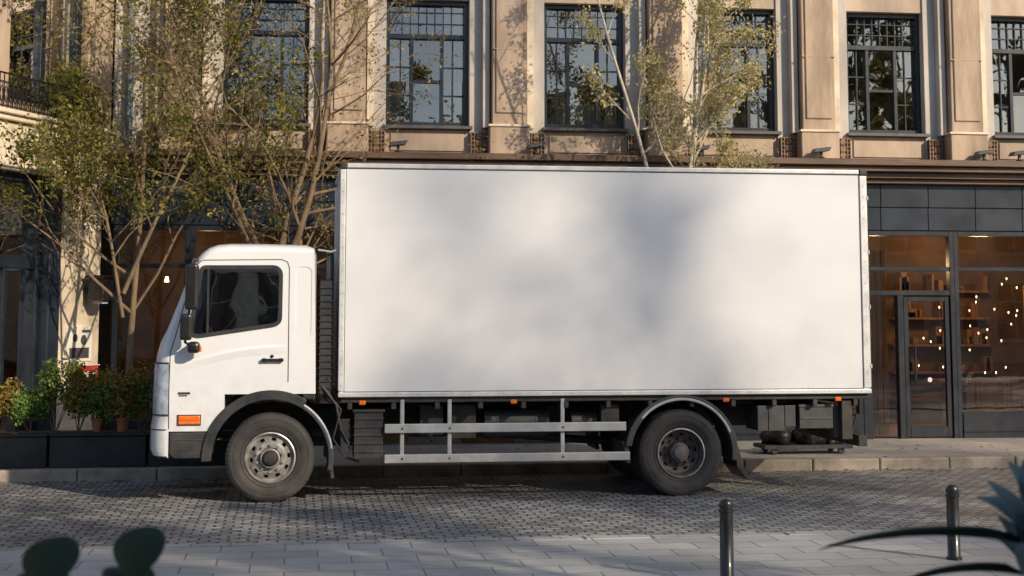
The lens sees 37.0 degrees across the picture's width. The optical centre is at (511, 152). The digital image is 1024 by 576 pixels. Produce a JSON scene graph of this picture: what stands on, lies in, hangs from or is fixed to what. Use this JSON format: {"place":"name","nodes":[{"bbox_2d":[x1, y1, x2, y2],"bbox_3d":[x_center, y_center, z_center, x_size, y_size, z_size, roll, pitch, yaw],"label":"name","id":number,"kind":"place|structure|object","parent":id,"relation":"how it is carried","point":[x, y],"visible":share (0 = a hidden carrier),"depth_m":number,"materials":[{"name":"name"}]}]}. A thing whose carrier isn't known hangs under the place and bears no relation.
{"place":"outdoors","nodes":[
{"label":"outdoors","id":0,"kind":"place"},
{"bbox_2d":[0,468,1020,549],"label":"road","id":1,"kind":"structure","parent":0,"point":[314,509],"depth_m":15.45,"materials":[{"name":"grey stone"}]},
{"bbox_2d":[1,444,1008,544],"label":"fallen leaves","id":2,"kind":"object","parent":1,"relation":"on","point":[376,477],"visible":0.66,"depth_m":17.95,"materials":[{"name":"brown plant"}]},
{"bbox_2d":[150,162,871,501],"bbox_3d":[-0.062,2.013,17.448,7.799,3.548,2.860,1,-6,-8],"label":"box truck","id":3,"kind":"object","parent":1,"relation":"on","point":[652,325],"visible":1,"depth_m":16.44,"materials":[{"name":"metal"}]},
{"bbox_2d":[0,531,1022,575],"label":"pavement","id":4,"kind":"structure","parent":0,"point":[785,555],"depth_m":12.07,"materials":[{"name":"grey stone"}]},
{"bbox_2d":[18,526,165,575],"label":"cactus","id":5,"kind":"object","parent":4,"relation":"on","point":[138,551],"visible":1,"depth_m":2.93,"materials":[{"name":"green plant"}]},
{"bbox_2d":[718,498,733,575],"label":"bollard","id":6,"kind":"object","parent":4,"relation":"on","point":[725,510],"visible":1,"depth_m":10.94,"materials":[{"name":"black metal"}]},
{"bbox_2d":[817,460,1023,575],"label":"potted dracaena","id":7,"kind":"object","parent":4,"relation":"on","point":[1008,504],"visible":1,"depth_m":3.41,"materials":[{"name":"green plant"}]},
{"bbox_2d":[945,484,962,560],"bbox_3d":[3.476,2.906,12.056,0.124,0.580,0.124,1,-6,-8],"label":"bollard","id":8,"kind":"object","parent":4,"relation":"on","point":[952,495],"visible":0.95,"depth_m":12.02,"materials":[{"name":"black metal"}]},
{"bbox_2d":[0,437,1023,474],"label":"pavement","id":9,"kind":"structure","parent":0,"point":[881,447],"depth_m":20.62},
{"bbox_2d":[0,0,82,430],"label":"frames","id":10,"kind":"structure","parent":9,"relation":"on","point":[32,262],"depth_m":19.63,"materials":[{"name":"black metal"}]},
{"bbox_2d":[0,0,73,430],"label":"glass","id":11,"kind":"object","parent":10,"relation":"in","point":[13,239],"visible":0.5,"depth_m":19.53,"materials":[{"name":"clear glass"}]},
{"bbox_2d":[34,177,62,430],"bbox_3d":[-6.131,2.125,19.834,0.440,3.620,0.260,-2,-6,17],"label":"dark pilaster","id":12,"kind":"object","parent":9,"relation":"on","point":[48,304],"visible":0.2,"depth_m":19.75,"materials":[{"name":"grey stone"}]},
{"bbox_2d":[0,106,120,429],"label":"cream piers and band","id":13,"kind":"object","parent":9,"relation":"on","point":[77,308],"visible":0.24,"depth_m":20.21,"materials":[{"name":"stone"}]},
{"bbox_2d":[0,71,95,123],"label":"balcony railing","id":14,"kind":"object","parent":13,"relation":"on","point":[39,108],"visible":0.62,"depth_m":19.25,"materials":[{"name":"black metal"}]},
{"bbox_2d":[0,0,113,129],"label":"wall","id":15,"kind":"structure","parent":13,"relation":"on","point":[5,19],"depth_m":20.86,"materials":[{"name":"brown stone"}]},
{"bbox_2d":[65,326,91,361],"bbox_3d":[-5.759,2.541,20.349,0.022,0.460,0.600,-2,-6,17],"label":"wall poster","id":16,"kind":"object","parent":13,"relation":"attached to","point":[78,342],"depth_m":20.34,"materials":[{"name":"paper"}]},
{"bbox_2d":[71,364,99,379],"bbox_3d":[-5.676,2.924,20.336,0.170,0.215,0.460,-2,-6,17],"label":"red post box","id":17,"kind":"object","parent":13,"relation":"attached to","point":[89,367],"visible":0.38,"depth_m":20.31,"materials":[{"name":"metal"}]},
{"bbox_2d":[83,275,114,303],"bbox_3d":[-5.548,1.833,20.527,0.370,0.375,0.320,-2,-6,17],"label":"wall lantern","id":18,"kind":"object","parent":13,"relation":"attached to","point":[95,292],"depth_m":20.41,"materials":[{"name":"black metal"}]},
{"bbox_2d":[0,430,233,468],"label":"street planter","id":19,"kind":"object","parent":9,"relation":"on","point":[68,449],"visible":0.69,"depth_m":18.19,"materials":[{"name":"metal"}]},
{"bbox_2d":[0,377,25,431],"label":"shrub","id":20,"kind":"object","parent":19,"relation":"on","point":[6,391],"visible":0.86,"depth_m":18.25,"materials":[{"name":"yellow plant"}]},
{"bbox_2d":[8,385,56,431],"bbox_3d":[-5.745,3.090,18.359,0.562,0.601,0.635,1,-6,-8],"label":"shrub","id":21,"kind":"object","parent":19,"relation":"on","point":[26,411],"visible":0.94,"depth_m":18.24,"materials":[{"name":"green plant"}]},
{"bbox_2d":[28,352,87,431],"bbox_3d":[-5.461,2.887,18.365,0.742,1.004,0.635,1,-6,-8],"label":"shrub","id":22,"kind":"object","parent":19,"relation":"on","point":[52,386],"visible":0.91,"depth_m":18.34,"materials":[{"name":"green plant"}]},
{"bbox_2d":[62,368,108,430],"bbox_3d":[-5.139,2.994,18.437,0.568,0.804,0.625,1,-6,-8],"label":"shrub","id":23,"kind":"object","parent":19,"relation":"on","point":[91,380],"visible":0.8,"depth_m":18.33,"materials":[{"name":"green plant"}]},
{"bbox_2d":[91,418,102,431],"bbox_3d":[-4.965,3.256,18.299,0.144,0.160,0.144,1,-6,-8],"label":"terracotta pot","id":24,"kind":"object","parent":19,"relation":"on","point":[96,424],"visible":1,"depth_m":18.25,"materials":[{"name":"brown ceramic"}]},
{"bbox_2d":[77,380,117,426],"bbox_3d":[-4.988,3.039,18.431,0.518,0.717,0.626,1,-6,-8],"label":"shrub","id":25,"kind":"object","parent":19,"relation":"on","point":[91,410],"visible":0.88,"depth_m":18.27,"materials":[{"name":"green plant"}]},
{"bbox_2d":[116,418,127,431],"bbox_3d":[-4.678,3.260,18.339,0.144,0.160,0.144,1,-6,-8],"label":"terracotta pot","id":26,"kind":"object","parent":19,"relation":"on","point":[121,424],"visible":1,"depth_m":18.29,"materials":[{"name":"brown ceramic"}]},
{"bbox_2d":[97,362,148,420],"bbox_3d":[-4.695,2.965,18.486,0.634,0.872,0.570,1,-6,-8],"label":"shrub","id":27,"kind":"object","parent":19,"relation":"on","point":[119,381],"visible":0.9,"depth_m":18.39,"materials":[{"name":"green plant"}]},
{"bbox_2d":[123,373,152,430],"bbox_3d":[-4.448,3.040,18.531,0.560,0.735,0.659,1,-6,-8],"label":"shrub","id":28,"kind":"object","parent":19,"relation":"on","point":[144,386],"visible":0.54,"depth_m":18.36,"materials":[{"name":"green plant"}]},
{"bbox_2d":[0,0,335,429],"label":"street tree","id":29,"kind":"object","parent":9,"relation":"on","point":[70,83],"visible":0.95,"depth_m":19.43,"materials":[{"name":"green plant"}]},
{"bbox_2d":[54,0,493,402],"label":"street tree","id":30,"kind":"object","parent":9,"relation":"on","point":[242,221],"visible":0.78,"depth_m":20.02,"materials":[{"name":"green plant"}]},
{"bbox_2d":[109,225,1023,445],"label":"shopfront frames","id":31,"kind":"structure","parent":9,"relation":"on","point":[960,423],"depth_m":22.53,"materials":[{"name":"black metal"}]},
{"bbox_2d":[111,175,1023,231],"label":"fascia panels","id":32,"kind":"object","parent":31,"relation":"on","point":[945,208],"visible":0.3,"depth_m":22.69,"materials":[{"name":"black metal"}]},
{"bbox_2d":[109,148,1023,185],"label":"shop cornice","id":33,"kind":"structure","parent":32,"relation":"on","point":[941,172],"depth_m":21.84,"materials":[{"name":"brown metal"}]},
{"bbox_2d":[388,140,407,151],"bbox_3d":[-1.598,-0.092,21.396,0.265,0.162,0.170,1,-6,-8],"label":"cornice floodlight","id":34,"kind":"object","parent":33,"relation":"on","point":[398,144],"visible":1,"depth_m":21.33,"materials":[{"name":"grey metal"}]},
{"bbox_2d":[526,142,545,153],"bbox_3d":[0.333,-0.064,21.666,0.265,0.162,0.170,1,-6,-8],"label":"cornice floodlight","id":35,"kind":"object","parent":33,"relation":"on","point":[535,146],"visible":1,"depth_m":21.60,"materials":[{"name":"grey metal"}]},
{"bbox_2d":[146,128,995,159],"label":"ornament backs","id":36,"kind":"object","parent":33,"relation":"on","point":[379,145],"visible":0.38,"depth_m":22.25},
{"bbox_2d":[142,127,997,160],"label":"ornament grilles","id":37,"kind":"object","parent":36,"relation":"attached to","point":[937,144],"visible":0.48,"depth_m":22.25,"materials":[{"name":"grey metal"}]},
{"bbox_2d":[696,145,710,155],"bbox_3d":[2.710,-0.029,21.999,0.265,0.162,0.170,1,-6,-8],"label":"cornice floodlight","id":38,"kind":"object","parent":33,"relation":"on","point":[704,147],"visible":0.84,"depth_m":21.93,"materials":[{"name":"grey metal"}]},
{"bbox_2d":[811,147,830,157],"bbox_3d":[4.492,-0.003,22.248,0.265,0.162,0.170,1,-6,-8],"label":"cornice floodlight","id":39,"kind":"object","parent":33,"relation":"on","point":[821,150],"visible":1,"depth_m":22.18,"materials":[{"name":"grey metal"}]},
{"bbox_2d":[973,149,994,159],"bbox_3d":[6.968,0.034,22.594,0.265,0.162,0.170,1,-6,-8],"label":"cornice floodlight","id":40,"kind":"object","parent":33,"relation":"on","point":[983,153],"visible":1,"depth_m":22.53,"materials":[{"name":"grey metal"}]},
{"bbox_2d":[1008,150,1023,160],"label":"cornice floodlight","id":41,"kind":"object","parent":33,"relation":"on","point":[1018,153],"visible":1,"depth_m":22.61,"materials":[{"name":"grey metal"}]},
{"bbox_2d":[111,192,1023,421],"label":"shop interior walls","id":42,"kind":"structure","parent":9,"relation":"on","point":[156,308],"depth_m":25.91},
{"bbox_2d":[918,278,1017,372],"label":"string light bulbs","id":43,"kind":"object","parent":42,"relation":"attached to","point":[978,332],"visible":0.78,"depth_m":23.82,"materials":[{"name":"yellow glass"}]},
{"bbox_2d":[962,368,994,411],"bbox_3d":[6.902,3.573,23.091,0.600,0.701,0.400,1,-6,-8],"label":"vase and stems","id":44,"kind":"object","parent":42,"relation":"in","point":[964,397],"visible":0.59,"depth_m":22.95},
{"bbox_2d":[961,364,973,385],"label":"white flowers","id":45,"kind":"object","parent":44,"relation":"in","point":[969,375],"visible":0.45,"depth_m":23.04,"materials":[{"name":"plant"}]},
{"bbox_2d":[569,0,784,168],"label":"street tree","id":46,"kind":"object","parent":9,"relation":"on","point":[713,78],"visible":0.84,"depth_m":21.14,"materials":[{"name":"green plant"}]},
{"bbox_2d":[753,414,856,454],"bbox_3d":[3.869,3.695,20.161,1.284,0.504,0.501,1,-6,-8],"label":"trolley","id":47,"kind":"object","parent":9,"relation":"on","point":[775,441],"visible":0.67,"depth_m":19.97,"materials":[{"name":"black metal"}]},
{"bbox_2d":[129,251,1023,437],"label":"shop joinery","id":48,"kind":"object","parent":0,"point":[250,297],"visible":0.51,"depth_m":22.99,"materials":[{"name":"brown wood"}]},
{"bbox_2d":[892,272,1023,411],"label":"shop goods and chairs","id":49,"kind":"object","parent":48,"relation":"on","point":[983,391],"visible":0.66,"depth_m":25.61,"materials":[{"name":"brown wood"}]},
{"bbox_2d":[919,356,1023,370],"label":"string light wire","id":50,"kind":"object","parent":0,"point":[976,361],"visible":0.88,"depth_m":24.40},
{"bbox_2d":[925,336,1023,349],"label":"string light wire","id":51,"kind":"object","parent":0,"point":[977,346],"visible":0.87,"depth_m":24.14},
{"label":"ground","id":52,"kind":"structure","parent":0,"visible":0},
{"bbox_2d":[0,528,1004,550],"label":"kerb","id":53,"kind":"structure","parent":52,"relation":"on","point":[471,540],"depth_m":13.05,"materials":[{"name":"grey stone"}]},
{"bbox_2d":[0,455,1023,482],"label":"kerb","id":54,"kind":"structure","parent":52,"relation":"on","point":[422,469],"depth_m":18.52,"materials":[{"name":"concrete"}]},
{"bbox_2d":[96,0,1023,429],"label":"interior walls","id":55,"kind":"structure","parent":52,"relation":"on","point":[880,78],"depth_m":25.63,"materials":[{"name":"grey paint"}]},
{"bbox_2d":[113,0,994,159],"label":"wall","id":56,"kind":"structure","parent":55,"relation":"attached to","point":[932,74],"depth_m":22.42,"materials":[{"name":"stone"}]},
{"bbox_2d":[125,0,135,143],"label":"downpipe","id":57,"kind":"object","parent":56,"relation":"attached to","point":[129,107],"visible":0.62,"depth_m":21.30,"materials":[{"name":"grey metal"}]},
{"bbox_2d":[159,0,987,159],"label":"pilasters","id":58,"kind":"object","parent":56,"relation":"attached to","point":[508,79],"visible":0.59,"depth_m":22.29,"materials":[{"name":"brown stone"}]},
{"bbox_2d":[165,40,981,60],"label":"pilaster joints","id":59,"kind":"object","parent":58,"relation":"attached to","point":[650,52],"visible":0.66,"depth_m":22.25,"materials":[{"name":"stone"}]},
{"bbox_2d":[158,0,989,136],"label":"cream strips","id":60,"kind":"object","parent":56,"relation":"attached to","point":[530,65],"visible":0.59,"depth_m":22.20,"materials":[{"name":"stone"}]},
{"bbox_2d":[220,122,1023,139],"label":"window sills","id":61,"kind":"structure","parent":56,"relation":"attached to","point":[620,130],"depth_m":22.24,"materials":[{"name":"beige stone"}]},
{"bbox_2d":[222,0,1023,160],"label":"spandrels","id":62,"kind":"object","parent":56,"relation":"attached to","point":[581,143],"visible":0.59,"depth_m":22.55,"materials":[{"name":"stone"}]},
{"bbox_2d":[223,0,1023,134],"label":"window frames","id":63,"kind":"structure","parent":56,"relation":"in","point":[856,47],"depth_m":22.65,"materials":[{"name":"black metal"}]},
{"bbox_2d":[228,2,1023,132],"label":"curtains","id":64,"kind":"object","parent":55,"relation":"attached to","point":[582,114],"visible":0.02,"depth_m":22.92,"materials":[{"name":"grey fabric"}]}
]}

